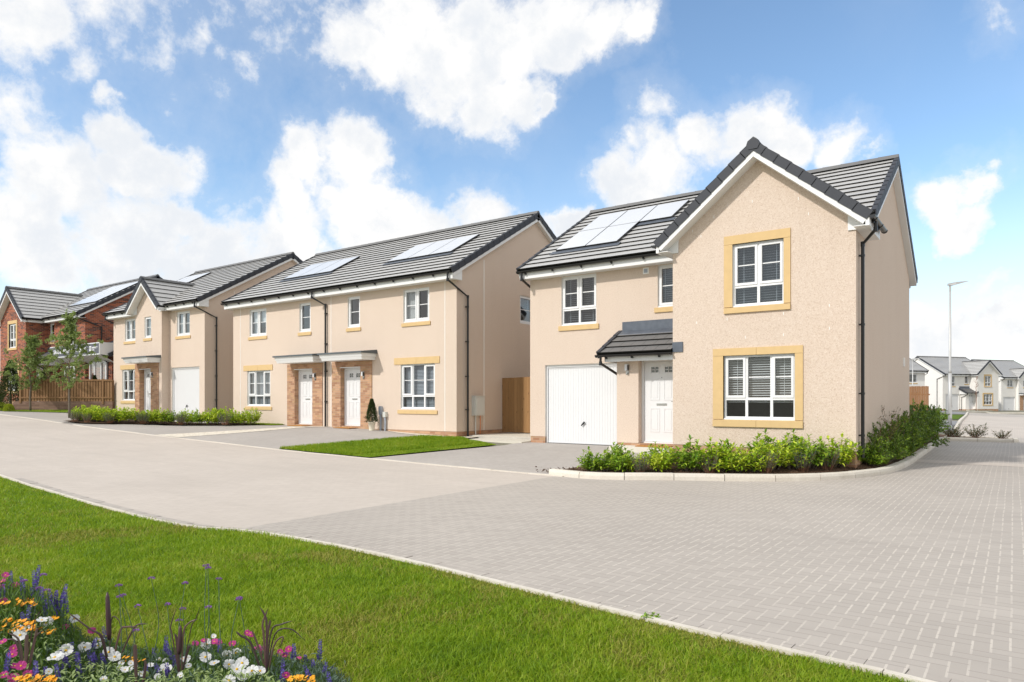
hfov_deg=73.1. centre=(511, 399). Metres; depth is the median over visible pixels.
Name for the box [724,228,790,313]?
window
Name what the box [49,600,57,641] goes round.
salvia
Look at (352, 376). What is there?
door
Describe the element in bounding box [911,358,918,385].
street lamp
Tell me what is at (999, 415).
road
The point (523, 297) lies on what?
window
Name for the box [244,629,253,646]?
cosmos
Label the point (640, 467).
lavender shrub
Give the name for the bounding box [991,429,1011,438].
shrub
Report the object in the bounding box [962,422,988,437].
shrub
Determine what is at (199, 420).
laurel shrub
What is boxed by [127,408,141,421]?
laurel shrub
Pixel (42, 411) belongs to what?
lawn
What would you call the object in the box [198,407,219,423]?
laurel shrub
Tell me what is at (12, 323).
window
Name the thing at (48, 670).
cosmos
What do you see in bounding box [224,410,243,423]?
laurel shrub
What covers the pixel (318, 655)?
salvia
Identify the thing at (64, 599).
salvia
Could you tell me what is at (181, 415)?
laurel shrub
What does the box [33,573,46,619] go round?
verbena
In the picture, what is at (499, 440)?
path
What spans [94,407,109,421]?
laurel shrub
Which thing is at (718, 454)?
laurel shrub
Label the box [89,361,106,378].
window
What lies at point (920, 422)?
evergreen shrub
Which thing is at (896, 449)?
evergreen shrub
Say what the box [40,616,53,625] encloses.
cosmos
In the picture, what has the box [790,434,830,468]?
laurel shrub
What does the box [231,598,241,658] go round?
verbena
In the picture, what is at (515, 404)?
side gate
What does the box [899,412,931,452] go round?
evergreen shrub
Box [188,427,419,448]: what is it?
driveway
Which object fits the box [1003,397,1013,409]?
garage door
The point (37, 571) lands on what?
salvia
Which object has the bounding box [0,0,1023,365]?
sky
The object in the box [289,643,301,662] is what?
salvia
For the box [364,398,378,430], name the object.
potted conifer
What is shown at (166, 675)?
salvia
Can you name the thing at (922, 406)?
evergreen shrub
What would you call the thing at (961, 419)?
kerb
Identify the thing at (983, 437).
kerb
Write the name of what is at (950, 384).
street lamp
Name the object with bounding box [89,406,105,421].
laurel shrub
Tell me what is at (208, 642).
cosmos
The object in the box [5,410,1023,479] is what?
ground
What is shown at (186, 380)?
garage door
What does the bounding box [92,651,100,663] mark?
salvia
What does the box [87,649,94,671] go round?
salvia
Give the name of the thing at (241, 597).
verbena
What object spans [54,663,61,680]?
salvia
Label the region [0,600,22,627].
marigold
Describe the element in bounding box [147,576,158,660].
verbena
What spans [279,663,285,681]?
salvia
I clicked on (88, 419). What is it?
lavender shrub
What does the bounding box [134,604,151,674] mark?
verbena
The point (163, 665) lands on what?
cosmos
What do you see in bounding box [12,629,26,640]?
cosmos
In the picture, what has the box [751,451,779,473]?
lavender shrub
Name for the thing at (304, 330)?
window
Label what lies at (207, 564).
verbena
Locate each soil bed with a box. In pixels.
[65,419,255,423]
[565,434,944,474]
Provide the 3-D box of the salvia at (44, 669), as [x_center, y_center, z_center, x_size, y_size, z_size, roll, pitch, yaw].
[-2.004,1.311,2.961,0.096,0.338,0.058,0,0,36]
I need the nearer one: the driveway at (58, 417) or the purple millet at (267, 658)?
the purple millet at (267, 658)
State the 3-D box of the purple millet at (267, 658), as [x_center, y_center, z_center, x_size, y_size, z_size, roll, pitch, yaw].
[-1.191,1.200,3.399,0.337,0.366,0.002,0,0,0]
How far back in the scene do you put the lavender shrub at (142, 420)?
27.22 m
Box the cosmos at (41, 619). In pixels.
[36,617,47,626]
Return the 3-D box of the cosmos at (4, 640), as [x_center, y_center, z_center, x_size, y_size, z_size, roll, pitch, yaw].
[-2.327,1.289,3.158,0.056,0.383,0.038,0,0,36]
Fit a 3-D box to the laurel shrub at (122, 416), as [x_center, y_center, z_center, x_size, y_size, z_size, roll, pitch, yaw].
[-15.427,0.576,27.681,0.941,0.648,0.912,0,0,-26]
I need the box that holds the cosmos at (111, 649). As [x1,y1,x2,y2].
[102,647,114,654]
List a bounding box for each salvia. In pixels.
[2,650,14,672]
[8,572,13,597]
[20,576,25,599]
[26,605,31,620]
[31,570,37,593]
[31,660,39,681]
[33,565,40,583]
[42,666,49,677]
[43,599,47,616]
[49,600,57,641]
[54,590,58,614]
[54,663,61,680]
[55,592,64,625]
[60,584,67,643]
[61,657,67,672]
[64,592,70,623]
[69,642,74,668]
[74,651,88,666]
[75,654,82,676]
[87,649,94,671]
[91,637,96,651]
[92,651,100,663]
[100,653,110,670]
[101,627,107,642]
[154,663,161,677]
[164,662,171,680]
[217,639,222,656]
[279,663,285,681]
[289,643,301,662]
[303,665,311,678]
[310,639,324,664]
[320,662,327,676]
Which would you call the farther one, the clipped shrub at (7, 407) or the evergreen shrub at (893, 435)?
the clipped shrub at (7, 407)
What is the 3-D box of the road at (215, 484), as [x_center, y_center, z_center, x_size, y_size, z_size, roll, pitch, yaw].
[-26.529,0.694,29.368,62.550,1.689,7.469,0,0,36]
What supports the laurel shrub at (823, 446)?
on the soil bed at (648, 469)
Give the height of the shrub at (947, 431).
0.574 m
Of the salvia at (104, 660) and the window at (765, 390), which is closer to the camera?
the salvia at (104, 660)
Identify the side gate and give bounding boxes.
[502,377,529,432]
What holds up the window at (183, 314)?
in the detached house at (173, 345)
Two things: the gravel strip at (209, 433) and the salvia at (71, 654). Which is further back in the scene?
the gravel strip at (209, 433)
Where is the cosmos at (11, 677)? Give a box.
[7,673,18,681]
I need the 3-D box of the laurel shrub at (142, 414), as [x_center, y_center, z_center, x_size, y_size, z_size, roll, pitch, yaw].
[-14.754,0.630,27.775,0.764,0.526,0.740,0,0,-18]
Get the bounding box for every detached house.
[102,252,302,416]
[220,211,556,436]
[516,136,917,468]
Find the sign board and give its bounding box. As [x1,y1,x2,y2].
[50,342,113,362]
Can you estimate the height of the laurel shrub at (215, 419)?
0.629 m
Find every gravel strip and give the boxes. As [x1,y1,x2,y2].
[159,426,326,436]
[386,430,472,437]
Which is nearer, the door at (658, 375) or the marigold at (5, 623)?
the marigold at (5, 623)
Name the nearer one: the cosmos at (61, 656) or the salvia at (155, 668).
the cosmos at (61, 656)
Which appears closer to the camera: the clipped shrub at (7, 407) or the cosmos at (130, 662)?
the cosmos at (130, 662)
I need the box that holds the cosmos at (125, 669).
[121,666,128,677]
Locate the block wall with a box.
[13,401,113,409]
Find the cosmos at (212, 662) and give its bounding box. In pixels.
[209,660,219,665]
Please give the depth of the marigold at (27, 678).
2.85 m
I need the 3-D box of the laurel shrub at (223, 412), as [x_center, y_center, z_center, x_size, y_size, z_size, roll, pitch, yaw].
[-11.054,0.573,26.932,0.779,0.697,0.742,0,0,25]
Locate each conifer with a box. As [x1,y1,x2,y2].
[0,359,20,407]
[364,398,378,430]
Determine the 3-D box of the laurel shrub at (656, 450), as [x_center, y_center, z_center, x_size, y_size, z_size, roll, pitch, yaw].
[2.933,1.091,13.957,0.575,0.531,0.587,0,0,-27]
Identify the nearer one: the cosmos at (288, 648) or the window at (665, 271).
the cosmos at (288, 648)
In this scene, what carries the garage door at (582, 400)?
in the detached house at (751, 289)
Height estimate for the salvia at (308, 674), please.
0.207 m
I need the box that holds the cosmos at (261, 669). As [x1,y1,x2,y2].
[257,666,265,674]
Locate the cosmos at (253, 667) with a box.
[246,665,258,681]
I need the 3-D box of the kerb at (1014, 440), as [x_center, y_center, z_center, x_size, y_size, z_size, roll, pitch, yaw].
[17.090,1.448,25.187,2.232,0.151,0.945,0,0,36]
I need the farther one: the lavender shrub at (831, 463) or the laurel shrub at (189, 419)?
the laurel shrub at (189, 419)
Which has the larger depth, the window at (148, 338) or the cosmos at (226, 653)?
the window at (148, 338)
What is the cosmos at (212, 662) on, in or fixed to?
on the lawn at (414, 617)
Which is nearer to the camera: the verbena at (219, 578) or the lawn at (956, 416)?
the verbena at (219, 578)
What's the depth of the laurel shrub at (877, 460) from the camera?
14.24 m
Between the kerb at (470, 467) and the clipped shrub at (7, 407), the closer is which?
the kerb at (470, 467)
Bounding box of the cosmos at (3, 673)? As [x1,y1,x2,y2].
[0,671,8,681]
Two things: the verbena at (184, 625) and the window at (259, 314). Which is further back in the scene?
the window at (259, 314)
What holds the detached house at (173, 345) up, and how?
on the ground at (500, 444)
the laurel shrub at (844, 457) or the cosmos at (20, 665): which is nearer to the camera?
the cosmos at (20, 665)
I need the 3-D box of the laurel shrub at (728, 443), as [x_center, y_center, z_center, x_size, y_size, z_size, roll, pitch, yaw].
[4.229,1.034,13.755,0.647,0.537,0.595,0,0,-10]
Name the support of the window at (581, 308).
in the detached house at (751, 289)
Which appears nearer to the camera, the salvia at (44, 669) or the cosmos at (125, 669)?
the salvia at (44, 669)
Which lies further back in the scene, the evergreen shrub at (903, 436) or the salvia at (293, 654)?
the evergreen shrub at (903, 436)
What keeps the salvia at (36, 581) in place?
on the lawn at (414, 617)
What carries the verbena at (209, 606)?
on the lawn at (414, 617)
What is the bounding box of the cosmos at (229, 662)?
[223,659,234,668]
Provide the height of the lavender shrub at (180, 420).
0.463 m
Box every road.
[0,415,552,527]
[247,472,893,613]
[662,437,1023,681]
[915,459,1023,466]
[929,410,968,413]
[940,421,957,430]
[958,415,1023,437]
[968,413,1023,416]
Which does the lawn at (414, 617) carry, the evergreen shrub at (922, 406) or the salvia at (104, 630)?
the salvia at (104, 630)
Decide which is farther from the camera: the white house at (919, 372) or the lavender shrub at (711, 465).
the white house at (919, 372)
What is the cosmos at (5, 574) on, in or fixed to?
on the lawn at (414, 617)
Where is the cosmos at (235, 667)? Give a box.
[230,662,243,673]
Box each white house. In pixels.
[909,358,928,406]
[913,356,1002,410]
[971,359,1023,409]
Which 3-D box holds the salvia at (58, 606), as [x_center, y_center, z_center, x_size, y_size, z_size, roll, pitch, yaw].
[-2.411,1.255,3.687,0.066,0.450,0.091,0,0,17]
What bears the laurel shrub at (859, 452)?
on the soil bed at (648, 469)
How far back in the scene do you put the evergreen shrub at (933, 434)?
19.51 m
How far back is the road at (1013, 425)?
39.87 m
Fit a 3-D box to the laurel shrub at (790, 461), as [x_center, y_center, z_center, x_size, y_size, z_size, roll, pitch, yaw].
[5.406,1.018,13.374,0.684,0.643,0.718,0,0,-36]
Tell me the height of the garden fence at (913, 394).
2.110 m
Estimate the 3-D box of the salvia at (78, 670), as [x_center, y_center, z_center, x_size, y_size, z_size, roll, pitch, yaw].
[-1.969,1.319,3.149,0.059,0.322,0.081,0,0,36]
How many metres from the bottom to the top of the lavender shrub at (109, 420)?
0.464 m
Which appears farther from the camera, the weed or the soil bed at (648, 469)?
the soil bed at (648, 469)
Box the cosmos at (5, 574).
[1,572,8,577]
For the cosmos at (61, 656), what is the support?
on the lawn at (414, 617)
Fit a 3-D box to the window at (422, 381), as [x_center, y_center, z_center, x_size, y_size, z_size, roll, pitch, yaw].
[-2.846,-0.398,22.836,2.130,1.995,0.875,0,0,36]
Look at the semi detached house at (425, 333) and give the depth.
23.98 m
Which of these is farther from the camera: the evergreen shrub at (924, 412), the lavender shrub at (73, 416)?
the lavender shrub at (73, 416)
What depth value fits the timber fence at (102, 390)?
34.51 m
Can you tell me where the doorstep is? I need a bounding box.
[636,445,672,447]
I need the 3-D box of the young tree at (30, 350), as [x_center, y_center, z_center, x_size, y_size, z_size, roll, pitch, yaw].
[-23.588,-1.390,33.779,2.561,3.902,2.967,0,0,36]
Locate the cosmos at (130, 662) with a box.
[127,660,133,665]
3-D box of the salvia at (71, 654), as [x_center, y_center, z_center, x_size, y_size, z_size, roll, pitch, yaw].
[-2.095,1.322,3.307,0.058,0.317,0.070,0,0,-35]
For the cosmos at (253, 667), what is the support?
on the lawn at (414, 617)
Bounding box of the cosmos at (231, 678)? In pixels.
[222,674,235,681]
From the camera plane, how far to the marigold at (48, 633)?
3.33 m
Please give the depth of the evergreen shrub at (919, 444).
16.50 m
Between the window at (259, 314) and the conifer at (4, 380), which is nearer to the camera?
the window at (259, 314)
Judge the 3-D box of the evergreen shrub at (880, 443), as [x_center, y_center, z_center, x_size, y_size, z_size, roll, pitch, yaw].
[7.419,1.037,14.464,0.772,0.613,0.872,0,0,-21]
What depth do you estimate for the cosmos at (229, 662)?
3.42 m
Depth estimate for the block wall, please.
34.46 m
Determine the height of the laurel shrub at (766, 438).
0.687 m
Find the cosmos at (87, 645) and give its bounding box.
[78,642,91,651]
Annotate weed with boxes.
[641,612,660,617]
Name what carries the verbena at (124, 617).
on the lawn at (414, 617)
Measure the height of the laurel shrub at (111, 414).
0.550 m
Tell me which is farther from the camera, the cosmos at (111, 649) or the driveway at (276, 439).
the driveway at (276, 439)
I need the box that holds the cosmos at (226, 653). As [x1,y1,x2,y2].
[222,650,231,671]
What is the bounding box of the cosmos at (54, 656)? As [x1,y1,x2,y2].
[47,652,61,676]
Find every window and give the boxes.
[7,320,16,350]
[48,323,72,343]
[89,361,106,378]
[120,365,149,403]
[123,319,148,343]
[143,317,151,340]
[175,311,190,338]
[243,364,272,409]
[248,308,266,339]
[298,303,311,335]
[346,296,360,331]
[394,356,439,413]
[401,287,430,326]
[520,295,529,324]
[558,274,598,330]
[654,264,672,312]
[713,345,802,427]
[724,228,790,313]
[983,393,992,405]
[984,374,991,386]
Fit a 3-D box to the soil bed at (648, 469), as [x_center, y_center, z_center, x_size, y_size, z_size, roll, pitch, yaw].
[9.963,1.285,20.330,4.983,0.352,21.651,0,0,43]
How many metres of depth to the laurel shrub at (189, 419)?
27.15 m
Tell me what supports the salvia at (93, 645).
on the lawn at (414, 617)
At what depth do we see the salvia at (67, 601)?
3.80 m
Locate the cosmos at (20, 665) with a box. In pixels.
[15,661,26,674]
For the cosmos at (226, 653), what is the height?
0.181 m
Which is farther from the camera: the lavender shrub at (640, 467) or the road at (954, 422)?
the road at (954, 422)
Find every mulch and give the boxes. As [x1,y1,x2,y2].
[535,466,596,472]
[567,463,878,473]
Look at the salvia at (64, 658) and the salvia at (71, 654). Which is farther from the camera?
the salvia at (71, 654)
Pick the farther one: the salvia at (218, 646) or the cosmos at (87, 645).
the salvia at (218, 646)
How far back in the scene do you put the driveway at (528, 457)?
16.85 m
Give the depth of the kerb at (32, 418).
29.58 m
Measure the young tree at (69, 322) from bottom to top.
4.713 m
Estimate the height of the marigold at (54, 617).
0.388 m
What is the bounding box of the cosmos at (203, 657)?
[199,652,211,664]
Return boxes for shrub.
[3,404,14,410]
[67,410,80,420]
[71,405,89,419]
[80,412,91,421]
[84,406,104,420]
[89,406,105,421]
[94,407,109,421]
[102,409,118,421]
[103,412,116,422]
[108,406,127,421]
[116,407,134,421]
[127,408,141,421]
[136,409,151,421]
[137,412,149,423]
[147,408,163,422]
[153,407,168,422]
[164,410,175,422]
[174,413,187,424]
[175,408,188,422]
[181,410,198,423]
[191,409,206,423]
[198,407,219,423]
[205,408,225,423]
[216,406,236,423]
[217,412,232,424]
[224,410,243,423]
[235,408,251,423]
[243,407,262,423]
[576,446,603,471]
[592,448,615,471]
[605,442,631,462]
[607,444,632,472]
[625,451,649,471]
[629,455,651,472]
[643,446,677,471]
[644,441,668,466]
[669,434,711,471]
[697,436,734,471]
[699,454,719,472]
[709,438,740,459]
[720,442,753,472]
[743,428,782,456]
[744,447,770,471]
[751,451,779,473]
[752,439,793,469]
[772,436,807,469]
[776,428,807,451]
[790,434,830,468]
[790,449,816,471]
[815,442,838,466]
[815,449,841,470]
[826,432,860,466]
[837,442,865,460]
[861,446,870,461]
[862,435,892,464]
[863,444,885,466]
[867,426,909,462]
[868,415,901,445]
[872,421,910,456]
[877,449,891,465]
[878,406,911,435]
[879,421,921,456]
[882,414,929,452]
[898,405,948,447]
[898,408,933,448]
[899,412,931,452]
[905,409,942,444]
[909,400,944,431]
[909,404,936,417]
[909,405,943,433]
[909,407,934,419]
[915,407,949,443]
[915,408,951,431]
[941,424,960,436]
[947,427,967,436]
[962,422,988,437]
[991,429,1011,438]
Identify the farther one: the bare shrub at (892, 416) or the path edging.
the path edging
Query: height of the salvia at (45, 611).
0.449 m
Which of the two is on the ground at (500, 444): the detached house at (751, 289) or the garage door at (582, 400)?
the detached house at (751, 289)
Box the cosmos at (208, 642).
[200,639,210,647]
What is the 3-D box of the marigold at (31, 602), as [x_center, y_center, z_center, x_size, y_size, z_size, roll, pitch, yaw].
[-2.531,1.247,3.602,0.119,0.467,0.325,0,0,-38]
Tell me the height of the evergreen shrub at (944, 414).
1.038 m
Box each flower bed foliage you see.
[0,574,340,681]
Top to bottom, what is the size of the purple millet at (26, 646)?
0.334 m
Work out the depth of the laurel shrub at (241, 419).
26.40 m
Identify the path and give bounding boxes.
[469,432,530,437]
[472,438,530,443]
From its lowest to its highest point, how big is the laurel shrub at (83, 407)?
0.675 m
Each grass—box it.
[0,405,72,411]
[230,422,282,424]
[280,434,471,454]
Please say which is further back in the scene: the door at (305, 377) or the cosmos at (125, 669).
the door at (305, 377)
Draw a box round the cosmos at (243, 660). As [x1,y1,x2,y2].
[235,656,248,667]
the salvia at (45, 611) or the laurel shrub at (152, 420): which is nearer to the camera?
the salvia at (45, 611)
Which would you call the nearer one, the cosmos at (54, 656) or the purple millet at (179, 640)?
the cosmos at (54, 656)
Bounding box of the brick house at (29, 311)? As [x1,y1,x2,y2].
[0,274,162,404]
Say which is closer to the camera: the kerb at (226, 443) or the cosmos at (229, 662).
the cosmos at (229, 662)
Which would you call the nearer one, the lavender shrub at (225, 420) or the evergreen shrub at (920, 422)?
the evergreen shrub at (920, 422)
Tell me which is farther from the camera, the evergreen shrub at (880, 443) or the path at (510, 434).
the path at (510, 434)
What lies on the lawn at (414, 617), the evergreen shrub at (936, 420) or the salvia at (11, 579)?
the salvia at (11, 579)
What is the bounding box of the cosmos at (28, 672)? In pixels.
[22,670,32,677]
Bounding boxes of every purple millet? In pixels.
[7,608,42,673]
[67,592,144,665]
[133,644,146,681]
[170,608,199,678]
[236,607,303,675]
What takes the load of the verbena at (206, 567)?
on the lawn at (414, 617)
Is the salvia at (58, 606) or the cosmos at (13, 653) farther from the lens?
the salvia at (58, 606)
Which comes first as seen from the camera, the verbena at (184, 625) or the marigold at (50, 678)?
the marigold at (50, 678)
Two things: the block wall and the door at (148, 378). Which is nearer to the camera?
the door at (148, 378)
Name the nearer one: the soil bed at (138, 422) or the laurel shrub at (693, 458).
the laurel shrub at (693, 458)
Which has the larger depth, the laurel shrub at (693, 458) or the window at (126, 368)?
the window at (126, 368)
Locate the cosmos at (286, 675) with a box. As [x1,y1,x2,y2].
[282,672,289,681]
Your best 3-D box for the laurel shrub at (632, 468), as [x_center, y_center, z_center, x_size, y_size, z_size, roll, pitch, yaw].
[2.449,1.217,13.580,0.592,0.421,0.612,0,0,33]
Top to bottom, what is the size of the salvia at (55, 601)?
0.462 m
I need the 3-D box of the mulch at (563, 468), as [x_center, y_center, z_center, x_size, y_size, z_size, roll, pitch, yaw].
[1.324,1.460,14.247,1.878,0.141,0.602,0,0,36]
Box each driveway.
[0,411,223,424]
[66,423,306,437]
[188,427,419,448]
[376,442,650,473]
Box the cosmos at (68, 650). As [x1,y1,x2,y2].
[58,644,73,655]
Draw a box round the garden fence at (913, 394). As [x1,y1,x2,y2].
[909,386,929,410]
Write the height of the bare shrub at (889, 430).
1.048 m
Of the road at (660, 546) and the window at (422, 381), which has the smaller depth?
the road at (660, 546)
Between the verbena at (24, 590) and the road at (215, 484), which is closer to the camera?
the verbena at (24, 590)
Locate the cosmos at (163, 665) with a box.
[159,663,171,673]
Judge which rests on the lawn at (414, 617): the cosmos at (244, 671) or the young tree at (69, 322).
the cosmos at (244, 671)
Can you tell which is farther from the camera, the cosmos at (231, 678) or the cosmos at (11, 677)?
the cosmos at (231, 678)
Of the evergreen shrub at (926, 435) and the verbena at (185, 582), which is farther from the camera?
the evergreen shrub at (926, 435)
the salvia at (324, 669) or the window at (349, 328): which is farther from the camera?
the window at (349, 328)
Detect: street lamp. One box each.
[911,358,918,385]
[947,281,967,424]
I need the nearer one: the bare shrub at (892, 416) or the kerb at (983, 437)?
the bare shrub at (892, 416)
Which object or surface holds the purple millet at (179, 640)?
on the flower bed foliage at (39, 643)
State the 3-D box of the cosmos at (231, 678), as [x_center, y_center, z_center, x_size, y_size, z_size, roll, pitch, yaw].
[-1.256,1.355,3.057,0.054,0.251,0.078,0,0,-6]
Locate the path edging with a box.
[471,435,530,439]
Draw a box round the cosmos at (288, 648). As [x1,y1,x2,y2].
[285,645,291,660]
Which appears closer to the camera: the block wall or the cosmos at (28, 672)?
the cosmos at (28, 672)
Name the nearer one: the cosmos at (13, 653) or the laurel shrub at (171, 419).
the cosmos at (13, 653)
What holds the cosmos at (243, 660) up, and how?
on the lawn at (414, 617)
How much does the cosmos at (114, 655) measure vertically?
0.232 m
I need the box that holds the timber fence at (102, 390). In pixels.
[19,378,113,403]
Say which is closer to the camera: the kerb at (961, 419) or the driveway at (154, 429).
the driveway at (154, 429)
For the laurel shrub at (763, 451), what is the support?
on the soil bed at (648, 469)
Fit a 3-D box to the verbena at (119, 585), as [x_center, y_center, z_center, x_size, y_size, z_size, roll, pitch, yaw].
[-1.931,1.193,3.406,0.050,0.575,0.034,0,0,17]
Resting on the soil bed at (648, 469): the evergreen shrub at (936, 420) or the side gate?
the evergreen shrub at (936, 420)
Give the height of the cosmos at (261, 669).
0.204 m
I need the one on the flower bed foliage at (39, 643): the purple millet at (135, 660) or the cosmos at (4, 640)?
the purple millet at (135, 660)
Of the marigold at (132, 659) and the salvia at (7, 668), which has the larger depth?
the marigold at (132, 659)
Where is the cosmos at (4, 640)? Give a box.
[0,638,6,665]
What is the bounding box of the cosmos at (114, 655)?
[108,651,120,662]
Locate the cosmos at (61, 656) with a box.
[54,651,64,664]
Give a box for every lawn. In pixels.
[0,478,900,681]
[1,408,100,412]
[940,414,962,418]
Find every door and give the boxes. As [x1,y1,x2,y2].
[145,371,150,412]
[174,368,198,416]
[300,371,311,422]
[346,370,359,424]
[548,366,616,445]
[645,361,672,441]
[946,395,957,410]
[969,394,972,408]
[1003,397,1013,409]
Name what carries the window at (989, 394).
in the white house at (965, 371)
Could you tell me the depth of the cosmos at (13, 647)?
3.13 m
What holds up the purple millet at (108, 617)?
on the flower bed foliage at (39, 643)
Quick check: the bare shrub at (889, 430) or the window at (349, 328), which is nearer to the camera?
the bare shrub at (889, 430)
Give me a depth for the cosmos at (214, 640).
3.70 m
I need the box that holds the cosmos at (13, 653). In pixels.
[8,650,17,661]
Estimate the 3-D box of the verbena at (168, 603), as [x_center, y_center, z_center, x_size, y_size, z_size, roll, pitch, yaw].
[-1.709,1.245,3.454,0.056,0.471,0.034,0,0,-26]
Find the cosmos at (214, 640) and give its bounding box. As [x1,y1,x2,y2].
[210,638,217,647]
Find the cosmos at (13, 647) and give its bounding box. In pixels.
[9,644,17,659]
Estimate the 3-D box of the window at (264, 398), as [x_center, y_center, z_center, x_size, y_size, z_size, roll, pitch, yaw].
[-9.904,-0.427,27.965,2.160,1.935,0.875,0,0,36]
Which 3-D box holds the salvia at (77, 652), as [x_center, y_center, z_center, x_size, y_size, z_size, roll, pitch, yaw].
[-2.065,1.337,3.286,0.100,0.287,0.058,0,0,-27]
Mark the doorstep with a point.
(651, 446)
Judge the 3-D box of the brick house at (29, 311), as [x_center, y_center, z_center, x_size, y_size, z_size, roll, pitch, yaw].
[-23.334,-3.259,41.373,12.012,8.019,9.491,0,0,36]
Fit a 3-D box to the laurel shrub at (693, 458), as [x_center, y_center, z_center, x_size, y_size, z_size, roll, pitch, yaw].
[3.462,1.034,13.431,0.779,0.732,0.793,0,0,-34]
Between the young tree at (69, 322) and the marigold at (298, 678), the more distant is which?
the young tree at (69, 322)
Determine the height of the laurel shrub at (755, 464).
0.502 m
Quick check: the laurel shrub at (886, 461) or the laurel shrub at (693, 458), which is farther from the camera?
the laurel shrub at (886, 461)
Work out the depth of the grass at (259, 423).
26.62 m
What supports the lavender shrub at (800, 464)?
on the soil bed at (648, 469)
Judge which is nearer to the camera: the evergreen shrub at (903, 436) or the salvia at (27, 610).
the salvia at (27, 610)
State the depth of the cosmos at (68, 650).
3.30 m
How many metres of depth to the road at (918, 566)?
5.80 m
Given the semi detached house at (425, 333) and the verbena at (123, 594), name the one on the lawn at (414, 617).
the verbena at (123, 594)
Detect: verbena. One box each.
[20,579,27,608]
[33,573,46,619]
[115,584,122,661]
[116,594,127,648]
[119,593,134,643]
[130,628,138,659]
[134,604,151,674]
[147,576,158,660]
[164,602,172,662]
[178,581,188,663]
[180,607,185,653]
[202,563,208,670]
[205,566,210,650]
[205,605,211,652]
[215,577,222,667]
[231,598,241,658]
[236,596,248,664]
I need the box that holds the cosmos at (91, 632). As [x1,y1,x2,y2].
[87,627,95,636]
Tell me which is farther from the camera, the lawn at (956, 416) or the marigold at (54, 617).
the lawn at (956, 416)
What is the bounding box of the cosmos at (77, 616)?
[69,614,79,629]
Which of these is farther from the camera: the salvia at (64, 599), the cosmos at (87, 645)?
the salvia at (64, 599)
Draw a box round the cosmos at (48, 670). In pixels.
[45,668,52,674]
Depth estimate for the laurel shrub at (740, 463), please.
13.10 m
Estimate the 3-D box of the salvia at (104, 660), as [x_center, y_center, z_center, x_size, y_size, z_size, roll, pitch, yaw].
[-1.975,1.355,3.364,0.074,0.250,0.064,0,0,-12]
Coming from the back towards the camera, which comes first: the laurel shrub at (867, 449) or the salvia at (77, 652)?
the laurel shrub at (867, 449)
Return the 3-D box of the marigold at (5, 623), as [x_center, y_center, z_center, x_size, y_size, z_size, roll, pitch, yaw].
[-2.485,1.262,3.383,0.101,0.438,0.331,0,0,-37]
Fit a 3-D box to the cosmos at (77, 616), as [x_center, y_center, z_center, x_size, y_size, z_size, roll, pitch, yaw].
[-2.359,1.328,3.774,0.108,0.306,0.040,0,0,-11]
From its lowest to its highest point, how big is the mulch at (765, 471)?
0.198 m
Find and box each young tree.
[0,332,61,410]
[36,308,107,417]
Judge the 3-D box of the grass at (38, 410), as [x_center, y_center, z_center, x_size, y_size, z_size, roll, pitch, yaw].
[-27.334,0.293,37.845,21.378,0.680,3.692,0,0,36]
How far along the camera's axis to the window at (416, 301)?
22.86 m
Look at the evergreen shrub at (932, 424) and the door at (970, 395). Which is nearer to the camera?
the evergreen shrub at (932, 424)
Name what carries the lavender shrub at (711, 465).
on the soil bed at (648, 469)
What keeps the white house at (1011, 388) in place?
on the ground at (500, 444)
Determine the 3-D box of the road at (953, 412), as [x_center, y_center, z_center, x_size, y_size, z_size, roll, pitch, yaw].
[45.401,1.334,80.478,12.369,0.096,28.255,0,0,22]
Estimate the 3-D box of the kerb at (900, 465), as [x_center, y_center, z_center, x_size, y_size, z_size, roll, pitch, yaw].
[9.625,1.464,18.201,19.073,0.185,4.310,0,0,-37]
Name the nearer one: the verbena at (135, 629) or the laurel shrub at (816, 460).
the verbena at (135, 629)
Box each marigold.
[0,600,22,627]
[0,618,15,669]
[14,618,39,658]
[14,674,40,681]
[16,597,39,620]
[35,675,60,681]
[38,627,55,666]
[51,615,62,634]
[121,656,147,672]
[286,674,315,681]
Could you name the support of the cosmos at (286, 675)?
on the lawn at (414, 617)
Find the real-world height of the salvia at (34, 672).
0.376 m
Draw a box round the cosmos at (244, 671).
[236,669,248,679]
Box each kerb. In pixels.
[0,414,61,422]
[0,474,936,681]
[76,425,368,458]
[369,458,563,476]
[549,437,943,481]
[944,437,1018,442]
[954,411,1023,429]
[960,435,1011,438]

